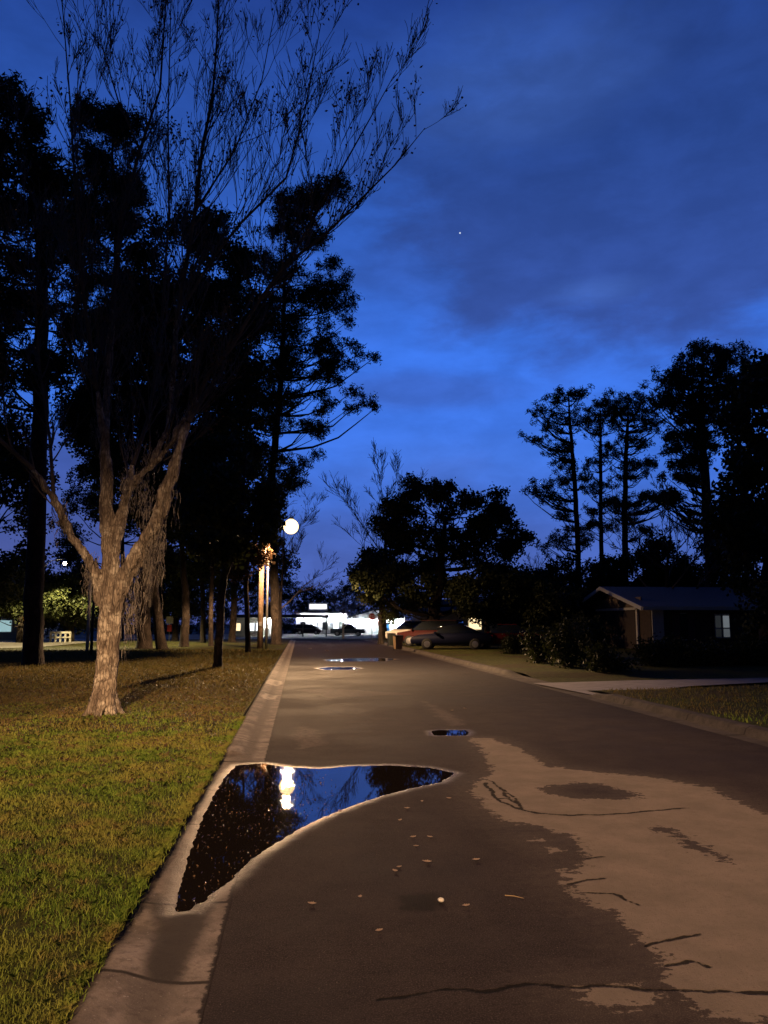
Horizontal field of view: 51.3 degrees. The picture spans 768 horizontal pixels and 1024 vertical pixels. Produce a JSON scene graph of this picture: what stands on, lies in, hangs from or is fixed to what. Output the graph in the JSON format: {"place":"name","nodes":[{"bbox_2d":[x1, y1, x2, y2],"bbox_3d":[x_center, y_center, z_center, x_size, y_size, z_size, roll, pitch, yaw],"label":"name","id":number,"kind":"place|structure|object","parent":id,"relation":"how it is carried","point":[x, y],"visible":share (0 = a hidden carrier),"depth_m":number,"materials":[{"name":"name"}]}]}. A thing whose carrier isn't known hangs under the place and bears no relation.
{"place":"outdoors","nodes":[
{"label":"outdoors","id":0,"kind":"place"},
{"bbox_2d":[0,639,125,647],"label":"side street","id":1,"kind":"structure","parent":0,"point":[9,644],"depth_m":62.78,"materials":[{"name":"grey asphalt"}]},
{"bbox_2d":[49,631,71,641],"bbox_3d":[-25.748,9.955,63.650,1.667,0.889,0.140,1,-8,-6],"label":"barrier rail","id":2,"kind":"object","parent":1,"relation":"on","point":[65,633],"visible":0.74,"depth_m":63.63,"materials":[{"name":"white paint"}]},
{"bbox_2d":[0,639,289,1023],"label":"lawn","id":3,"kind":"structure","parent":0,"point":[194,644],"depth_m":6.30,"materials":[{"name":"plant"}]},
{"bbox_2d":[0,617,58,639],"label":"house","id":4,"kind":"structure","parent":3,"relation":"on","point":[7,632],"depth_m":72.77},
{"bbox_2d":[0,619,12,632],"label":"window","id":5,"kind":"structure","parent":4,"relation":"in","point":[4,628],"depth_m":72.72,"materials":[{"name":"blue glass"}]},
{"bbox_2d":[0,399,62,607],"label":"background tree","id":6,"kind":"object","parent":3,"relation":"on","point":[13,469],"visible":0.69,"depth_m":44.00,"materials":[{"name":"green plant"}]},
{"bbox_2d":[0,551,74,642],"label":"background tree","id":7,"kind":"object","parent":3,"relation":"on","point":[52,606],"visible":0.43,"depth_m":62.25,"materials":[{"name":"green plant"}]},
{"bbox_2d":[0,69,104,665],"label":"pine tree","id":8,"kind":"object","parent":3,"relation":"on","point":[35,129],"visible":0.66,"depth_m":30.06,"materials":[{"name":"green plant"}]},
{"bbox_2d":[45,559,66,565],"bbox_3d":[-24.032,6.617,57.935,1.732,6.538,0.300,2,-8,-17],"label":"street lamp","id":9,"kind":"object","parent":3,"relation":"on","point":[64,561],"visible":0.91,"depth_m":58.44,"materials":[{"name":"metal"}]},
{"bbox_2d":[43,563,98,641],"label":"background tree","id":10,"kind":"object","parent":3,"relation":"on","point":[78,619],"visible":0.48,"depth_m":64.75,"materials":[{"name":"green plant"}]},
{"bbox_2d":[85,578,91,650],"bbox_3d":[-16.135,5.505,43.752,0.189,4.641,0.180,1,-8,-6],"label":"light pole","id":11,"kind":"object","parent":3,"relation":"on","point":[88,626],"visible":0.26,"depth_m":43.63,"materials":[{"name":"metal"}]},
{"bbox_2d":[89,558,96,655],"bbox_3d":[-13.988,4.652,38.499,0.147,4.887,0.140,1,-8,-6],"label":"dark pole","id":12,"kind":"object","parent":3,"relation":"on","point":[92,628],"visible":0.49,"depth_m":38.34,"materials":[{"name":"metal"}]},
{"bbox_2d":[50,458,175,639],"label":"background tree","id":13,"kind":"object","parent":3,"relation":"on","point":[71,555],"visible":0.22,"depth_m":76.68,"materials":[{"name":"green plant"}]},
{"bbox_2d":[49,88,189,649],"bbox_3d":[-16.733,-9.918,48.856,9.752,36.480,9.353,1,-8,-6],"label":"pine tree","id":14,"kind":"object","parent":3,"relation":"on","point":[111,117],"visible":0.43,"depth_m":47.60,"materials":[{"name":"green plant"}]},
{"bbox_2d":[0,660,268,790],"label":"leaf litter","id":15,"kind":"object","parent":3,"relation":"on","point":[67,759],"visible":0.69,"depth_m":13.97,"materials":[{"name":"brown plant"}]},
{"bbox_2d":[51,198,286,648],"bbox_3d":[-13.513,-6.447,50.837,14.430,30.063,13.541,1,-8,-6],"label":"live oak","id":16,"kind":"object","parent":3,"relation":"on","point":[231,407],"visible":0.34,"depth_m":48.47,"materials":[{"name":"green plant"}]},
{"bbox_2d":[166,616,172,639],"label":"square sign","id":17,"kind":"object","parent":3,"relation":"on","point":[169,620],"visible":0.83,"depth_m":70.38,"materials":[{"name":"metal"}]},
{"bbox_2d":[129,463,215,646],"bbox_3d":[-13.419,2.217,53.198,6.460,13.526,8.381,5,-9,-32],"label":"live oak","id":18,"kind":"object","parent":3,"relation":"on","point":[184,633],"visible":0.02,"depth_m":52.89,"materials":[{"name":"brown plant"}]},
{"bbox_2d":[132,544,214,640],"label":"background tree","id":19,"kind":"object","parent":3,"relation":"on","point":[171,601],"visible":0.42,"depth_m":68.77,"materials":[{"name":"green plant"}]},
{"bbox_2d":[172,531,216,642],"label":"live oak","id":20,"kind":"object","parent":3,"relation":"on","point":[190,568],"visible":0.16,"depth_m":63.13,"materials":[{"name":"brown plant"}]},
{"bbox_2d":[199,529,251,645],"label":"live oak","id":21,"kind":"object","parent":3,"relation":"on","point":[210,621],"visible":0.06,"depth_m":54.07,"materials":[{"name":"brown plant"}]},
{"bbox_2d":[167,429,288,667],"bbox_3d":[-5.556,1.115,28.547,4.360,8.945,5.225,1,-8,-6],"label":"forked oak","id":22,"kind":"object","parent":3,"relation":"on","point":[239,532],"visible":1,"depth_m":27.95,"materials":[{"name":"green plant"}]},
{"bbox_2d":[0,0,466,716],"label":"multi stem tree","id":23,"kind":"object","parent":3,"relation":"on","point":[110,582],"visible":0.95,"depth_m":14.78,"materials":[{"name":"brown plant"}]},
{"bbox_2d":[47,350,188,672],"bbox_3d":[-4.563,-0.159,14.197,2.161,5.897,1.494,0,-8,0],"label":"spanish moss","id":24,"kind":"object","parent":23,"relation":"hanging from","point":[149,559],"visible":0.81,"depth_m":13.85,"materials":[{"name":"grey plant"}]},
{"bbox_2d":[187,456,301,641],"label":"background tree","id":25,"kind":"object","parent":3,"relation":"on","point":[232,589],"visible":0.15,"depth_m":66.55,"materials":[{"name":"green plant"}]},
{"bbox_2d":[224,542,276,652],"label":"live oak","id":26,"kind":"object","parent":3,"relation":"on","point":[263,557],"visible":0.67,"depth_m":42.36,"materials":[{"name":"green plant"}]},
{"bbox_2d":[257,527,263,648],"bbox_3d":[-7.535,4.776,49.097,0.367,7.765,0.424,1,-8,-6],"label":"utility pole","id":27,"kind":"object","parent":3,"relation":"on","point":[260,613],"visible":0.78,"depth_m":48.83,"materials":[{"name":"brown wood"}]},
{"bbox_2d":[216,167,382,644],"bbox_3d":[-6.728,-9.060,60.094,13.588,37.808,10.154,1,-8,-6],"label":"pine tree","id":28,"kind":"object","parent":3,"relation":"on","point":[321,295],"visible":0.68,"depth_m":59.08,"materials":[{"name":"green plant"}]},
{"bbox_2d":[263,473,343,642],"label":"bare tree","id":29,"kind":"object","parent":3,"relation":"on","point":[284,562],"visible":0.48,"depth_m":63.16,"materials":[{"name":"brown plant"}]},
{"bbox_2d":[58,637,377,638],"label":"cross street","id":30,"kind":"structure","parent":0,"point":[282,638],"depth_m":93.48,"materials":[{"name":"grey asphalt"}]},
{"bbox_2d":[325,587,359,637],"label":"bare tree","id":31,"kind":"object","parent":30,"relation":"on","point":[333,601],"visible":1,"depth_m":89.59,"materials":[{"name":"wood"}]},
{"bbox_2d":[294,603,407,633],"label":"white building","id":32,"kind":"structure","parent":0,"point":[361,620],"depth_m":148.17,"materials":[{"name":"paint"}]},
{"bbox_2d":[322,622,327,629],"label":"window","id":33,"kind":"structure","parent":32,"relation":"in","point":[323,623],"depth_m":148.05,"materials":[{"name":"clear glass"}]},
{"bbox_2d":[333,622,338,628],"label":"window","id":34,"kind":"structure","parent":32,"relation":"in","point":[335,624],"depth_m":148.26,"materials":[{"name":"white glass"}]},
{"bbox_2d":[356,623,362,628],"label":"window","id":35,"kind":"structure","parent":32,"relation":"in","point":[358,625],"depth_m":147.70,"materials":[{"name":"white glass"}]},
{"bbox_2d":[0,0,767,624],"label":"sky","id":36,"kind":"structure","parent":0,"point":[595,206],"materials":[{"name":"blue"}]},
{"bbox_2d":[58,625,762,1021],"bbox_3d":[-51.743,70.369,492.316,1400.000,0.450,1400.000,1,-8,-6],"label":"ground","id":37,"kind":"structure","parent":0,"point":[226,631],"depth_m":9.00,"materials":[{"name":"soil"}]},
{"bbox_2d":[58,565,265,633],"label":"distant woods","id":38,"kind":"object","parent":37,"relation":"on","point":[253,602],"visible":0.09,"depth_m":159.14,"materials":[{"name":"green plant"}]},
{"bbox_2d":[58,634,377,637],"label":"parking lot","id":39,"kind":"structure","parent":37,"relation":"on","point":[283,635],"depth_m":132.56,"materials":[{"name":"grey asphalt"}]},
{"bbox_2d":[227,615,329,636],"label":"building","id":40,"kind":"structure","parent":39,"relation":"on","point":[240,628],"depth_m":121.06,"materials":[{"name":"metal"}]},
{"bbox_2d":[236,623,240,630],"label":"window","id":41,"kind":"structure","parent":40,"relation":"in","point":[238,627],"depth_m":121.02,"materials":[{"name":"yellow glass"}]},
{"bbox_2d":[250,623,254,630],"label":"window","id":42,"kind":"structure","parent":40,"relation":"in","point":[252,625],"depth_m":121.24,"materials":[{"name":"white glass"}]},
{"bbox_2d":[268,619,270,635],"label":"garage door","id":43,"kind":"structure","parent":40,"relation":"in","point":[269,620],"depth_m":121.48,"materials":[{"name":"metal"}]},
{"bbox_2d":[294,624,322,633],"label":"minivan","id":44,"kind":"object","parent":39,"relation":"on","point":[311,628],"visible":0.94,"depth_m":145.26,"materials":[{"name":"paint"}]},
{"bbox_2d":[330,624,364,635],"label":"pickup truck","id":45,"kind":"object","parent":39,"relation":"on","point":[349,628],"visible":0.97,"depth_m":126.03,"materials":[{"name":"grey paint"}]},
{"bbox_2d":[265,517,298,648],"bbox_3d":[-6.062,4.388,46.158,0.840,7.726,5.438,3,-9,-22],"label":"street lamp","id":46,"kind":"object","parent":37,"relation":"on","point":[291,526],"visible":0.81,"depth_m":48.06,"materials":[{"name":"metal"}]},
{"bbox_2d":[249,569,411,633],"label":"distant woods","id":47,"kind":"object","parent":37,"relation":"on","point":[316,596],"visible":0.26,"depth_m":173.23,"materials":[{"name":"green plant"}]},
{"bbox_2d":[472,587,530,629],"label":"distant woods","id":48,"kind":"object","parent":37,"relation":"on","point":[482,596],"visible":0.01,"depth_m":111.03,"materials":[{"name":"green plant"}]},
{"bbox_2d":[201,640,767,1023],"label":"road","id":49,"kind":"structure","parent":0,"point":[622,853],"depth_m":5.41,"materials":[{"name":"grey asphalt"}]},
{"bbox_2d":[63,639,295,1023],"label":"gutter","id":50,"kind":"object","parent":49,"relation":"on","point":[158,967],"visible":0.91,"depth_m":4.16,"materials":[{"name":"concrete"}]},
{"bbox_2d":[175,762,453,911],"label":"puddle","id":51,"kind":"object","parent":49,"relation":"on","point":[354,785],"visible":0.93,"depth_m":7.32,"materials":[{"name":"clear liquid"}]},
{"bbox_2d":[183,763,335,900],"bbox_3d":[-0.979,2.636,7.101,1.202,0.037,4.905,1,-8,-6],"label":"floating debris","id":52,"kind":"object","parent":51,"relation":"on","point":[248,815],"visible":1,"depth_m":7.04,"materials":[{"name":"brown plant"}]},
{"bbox_2d":[318,667,359,669],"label":"puddle","id":53,"kind":"object","parent":49,"relation":"on","point":[338,668],"visible":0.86,"depth_m":29.37,"materials":[{"name":"blue liquid"}]},
{"bbox_2d":[327,658,394,660],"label":"puddle","id":54,"kind":"object","parent":49,"relation":"on","point":[367,659],"visible":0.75,"depth_m":36.61,"materials":[{"name":"blue liquid"}]},
{"bbox_2d":[387,633,395,645],"bbox_3d":[0.496,8.581,53.833,0.528,0.854,0.599,2,-8,-17],"label":"wheelie bin","id":55,"kind":"object","parent":49,"relation":"on","point":[390,638],"visible":0.81,"depth_m":53.60,"materials":[{"name":"black plastic"}]},
{"bbox_2d":[392,635,403,649],"bbox_3d":[0.793,7.476,45.868,0.528,0.854,0.599,2,-8,-17],"label":"wheelie bin","id":56,"kind":"object","parent":49,"relation":"on","point":[397,641],"visible":1,"depth_m":45.65,"materials":[{"name":"beige plastic"}]},
{"bbox_2d":[432,730,468,735],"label":"puddle","id":57,"kind":"object","parent":49,"relation":"on","point":[451,732],"visible":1,"depth_m":12.20,"materials":[{"name":"blue liquid"}]},
{"bbox_2d":[363,639,767,746],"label":"kerb","id":58,"kind":"structure","parent":49,"relation":"on","point":[751,733],"depth_m":14.92,"materials":[{"name":"concrete"}]},
{"bbox_2d":[368,613,375,619],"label":"stop sign","id":59,"kind":"object","parent":58,"relation":"on","point":[372,616],"visible":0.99,"depth_m":75.16,"materials":[{"name":"metal"}]},
{"bbox_2d":[365,638,767,727],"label":"lawn","id":60,"kind":"structure","parent":0,"point":[495,657],"depth_m":24.02,"materials":[{"name":"plant"}]},
{"bbox_2d":[318,438,435,639],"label":"bare tree","id":61,"kind":"object","parent":60,"relation":"on","point":[379,477],"visible":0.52,"depth_m":75.12,"materials":[{"name":"brown plant"}]},
{"bbox_2d":[343,545,427,643],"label":"young oak","id":62,"kind":"object","parent":60,"relation":"on","point":[390,613],"visible":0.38,"depth_m":62.73,"materials":[{"name":"green plant"}]},
{"bbox_2d":[385,620,422,637],"bbox_3d":[2.333,9.059,60.428,2.220,1.725,4.690,8,-11,-44],"label":"pale car","id":63,"kind":"object","parent":60,"relation":"on","point":[407,625],"visible":0.14,"depth_m":60.05,"materials":[{"name":"white paint"}]},
{"bbox_2d":[396,620,462,645],"bbox_3d":[3.259,8.085,53.406,4.690,1.725,2.220,-4,-9,25],"label":"suv car","id":64,"kind":"object","parent":60,"relation":"on","point":[427,627],"visible":0.46,"depth_m":52.84,"materials":[{"name":"red paint"}]},
{"bbox_2d":[347,471,540,620],"bbox_3d":[4.098,3.075,55.933,13.733,12.662,10.916,1,-8,-6],"label":"live oak","id":65,"kind":"object","parent":60,"relation":"on","point":[490,521],"visible":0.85,"depth_m":54.15,"materials":[{"name":"green plant"}]},
{"bbox_2d":[410,624,492,649],"bbox_3d":[3.965,7.287,46.749,4.780,1.475,2.180,-1,-8,8],"label":"sedan car","id":66,"kind":"object","parent":60,"relation":"on","point":[457,635],"visible":0.98,"depth_m":45.92,"materials":[{"name":"grey paint"}]},
{"bbox_2d":[412,599,496,632],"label":"cottage","id":67,"kind":"structure","parent":60,"relation":"on","point":[453,616],"depth_m":70.44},
{"bbox_2d":[467,618,481,629],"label":"window","id":68,"kind":"structure","parent":67,"relation":"in","point":[475,626],"depth_m":70.38,"materials":[{"name":"glass"}]},
{"bbox_2d":[441,559,530,647],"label":"shrubby tree","id":69,"kind":"object","parent":60,"relation":"on","point":[463,587],"visible":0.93,"depth_m":48.07,"materials":[{"name":"green plant"}]},
{"bbox_2d":[479,624,544,648],"bbox_3d":[7.114,7.287,46.749,4.780,1.475,2.180,-2,-8,14],"label":"hatchback car","id":70,"kind":"object","parent":60,"relation":"on","point":[498,632],"visible":0.22,"depth_m":46.02,"materials":[{"name":"red paint"}]},
{"bbox_2d":[498,630,526,653],"bbox_3d":[6.366,6.463,38.704,1.638,1.534,1.455,-2,-8,17],"label":"shrub","id":71,"kind":"object","parent":60,"relation":"on","point":[512,644],"visible":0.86,"depth_m":38.63,"materials":[{"name":"green plant"}]},
{"bbox_2d":[491,560,545,625],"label":"background tree","id":72,"kind":"object","parent":60,"relation":"on","point":[524,569],"visible":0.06,"depth_m":61.25,"materials":[{"name":"green plant"}]},
{"bbox_2d":[518,621,552,663],"bbox_3d":[5.822,5.029,30.300,1.469,1.884,1.666,-3,-8,19],"label":"shrub","id":73,"kind":"object","parent":60,"relation":"on","point":[533,652],"visible":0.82,"depth_m":30.02,"materials":[{"name":"green plant"}]},
{"bbox_2d":[526,552,550,570],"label":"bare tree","id":74,"kind":"object","parent":60,"relation":"on","point":[528,558],"visible":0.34,"depth_m":72.29,"materials":[{"name":"brown plant"}]},
{"bbox_2d":[515,571,602,647],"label":"background tree","id":75,"kind":"object","parent":60,"relation":"on","point":[548,598],"visible":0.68,"depth_m":46.53,"materials":[{"name":"green plant"}]},
{"bbox_2d":[518,383,601,583],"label":"pine tree","id":76,"kind":"object","parent":60,"relation":"on","point":[565,447],"visible":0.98,"depth_m":68.56,"materials":[{"name":"green plant"}]},
{"bbox_2d":[520,550,603,631],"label":"background tree","id":77,"kind":"object","parent":60,"relation":"on","point":[572,577],"visible":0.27,"depth_m":58.01,"materials":[{"name":"green plant"}]},
{"bbox_2d":[535,616,593,668],"bbox_3d":[6.341,4.616,27.536,2.141,2.097,1.957,1,-8,-6],"label":"shrub","id":78,"kind":"object","parent":60,"relation":"on","point":[563,651],"visible":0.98,"depth_m":27.31,"materials":[{"name":"green plant"}]},
{"bbox_2d":[569,611,621,658],"bbox_3d":[8.553,5.321,33.465,2.178,2.376,1.972,5,-10,-35],"label":"shrub","id":79,"kind":"object","parent":60,"relation":"on","point":[596,631],"visible":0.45,"depth_m":33.28,"materials":[{"name":"green plant"}]},
{"bbox_2d":[571,389,632,558],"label":"pine tree","id":80,"kind":"object","parent":60,"relation":"on","point":[599,434],"visible":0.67,"depth_m":73.28,"materials":[{"name":"green plant"}]},
{"bbox_2d":[581,639,639,671],"bbox_3d":[7.126,4.687,25.305,1.802,1.386,1.681,1,-8,-6],"label":"shrub","id":81,"kind":"object","parent":60,"relation":"on","point":[602,659],"visible":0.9,"depth_m":24.99,"materials":[{"name":"green plant"}]},
{"bbox_2d":[578,542,669,593],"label":"background tree","id":82,"kind":"object","parent":60,"relation":"on","point":[613,572],"visible":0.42,"depth_m":60.58,"materials":[{"name":"green plant"}]},
{"bbox_2d":[593,387,683,578],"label":"pine tree","id":83,"kind":"object","parent":60,"relation":"on","point":[619,409],"visible":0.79,"depth_m":66.10,"materials":[{"name":"green plant"}]},
{"bbox_2d":[561,471,725,588],"bbox_3d":[16.751,3.260,48.583,11.227,10.774,6.536,-7,-11,43],"label":"bare tree","id":84,"kind":"object","parent":60,"relation":"on","point":[677,530],"visible":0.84,"depth_m":47.37,"materials":[{"name":"brown plant"}]},
{"bbox_2d":[624,631,694,666],"bbox_3d":[9.444,4.980,27.526,2.304,1.722,1.992,-2,-8,11],"label":"shrub","id":85,"kind":"object","parent":60,"relation":"on","point":[651,653],"visible":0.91,"depth_m":27.22,"materials":[{"name":"green plant"}]},
{"bbox_2d":[577,580,759,649],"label":"ranch house","id":86,"kind":"structure","parent":60,"relation":"on","point":[688,614],"depth_m":42.16,"materials":[{"name":"brick"}]},
{"bbox_2d":[597,610,636,648],"bbox_3d":[13.248,6.729,45.728,0.060,2.100,5.600,1,-8,-6],"label":"garage door","id":87,"kind":"structure","parent":86,"relation":"in","point":[624,621],"depth_m":44.85,"materials":[{"name":"wood"}]},
{"bbox_2d":[651,610,664,642],"bbox_3d":[14.120,6.001,41.211,0.620,2.100,0.060,1,-8,-6],"label":"door","id":88,"kind":"structure","parent":86,"relation":"in","point":[657,615],"depth_m":41.21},
{"bbox_2d":[679,613,687,639],"bbox_3d":[15.490,5.920,41.351,0.500,1.400,0.060,1,-8,-6],"label":"window","id":89,"kind":"structure","parent":86,"relation":"in","point":[683,616],"depth_m":41.32,"materials":[{"name":"black glass"}]},
{"bbox_2d":[714,614,721,637],"bbox_3d":[17.357,5.917,41.548,0.360,1.250,0.060,1,-8,-6],"label":"window","id":90,"kind":"structure","parent":86,"relation":"in","point":[717,617],"depth_m":41.52,"materials":[{"name":"grey glass"}]},
{"bbox_2d":[722,614,730,637],"bbox_3d":[17.792,5.923,41.593,0.400,1.250,0.060,1,-8,-6],"label":"window","id":91,"kind":"structure","parent":86,"relation":"in","point":[725,617],"depth_m":41.57,"materials":[{"name":"grey glass"}]},
{"bbox_2d":[630,528,725,586],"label":"background tree","id":92,"kind":"object","parent":60,"relation":"on","point":[690,578],"visible":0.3,"depth_m":58.19,"materials":[{"name":"green plant"}]},
{"bbox_2d":[637,337,756,586],"bbox_3d":[21.688,-2.146,53.311,11.270,22.189,7.040,1,-8,-6],"label":"pine tree","id":93,"kind":"object","parent":60,"relation":"on","point":[696,440],"visible":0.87,"depth_m":51.95,"materials":[{"name":"green plant"}]},
{"bbox_2d":[688,494,764,586],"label":"background tree","id":94,"kind":"object","parent":60,"relation":"on","point":[718,574],"visible":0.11,"depth_m":51.84,"materials":[{"name":"green plant"}]},
{"bbox_2d":[691,348,767,648],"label":"live oak","id":95,"kind":"object","parent":60,"relation":"on","point":[743,541],"visible":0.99,"depth_m":30.02,"materials":[{"name":"green plant"}]},
{"bbox_2d":[535,678,767,694],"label":"driveway","id":96,"kind":"structure","parent":0,"point":[583,687],"depth_m":20.64,"materials":[{"name":"concrete"}]},
{"bbox_2d":[603,684,767,725],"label":"grass","id":97,"kind":"structure","parent":0,"point":[698,688],"depth_m":16.23,"materials":[{"name":"green plant"}]}
]}

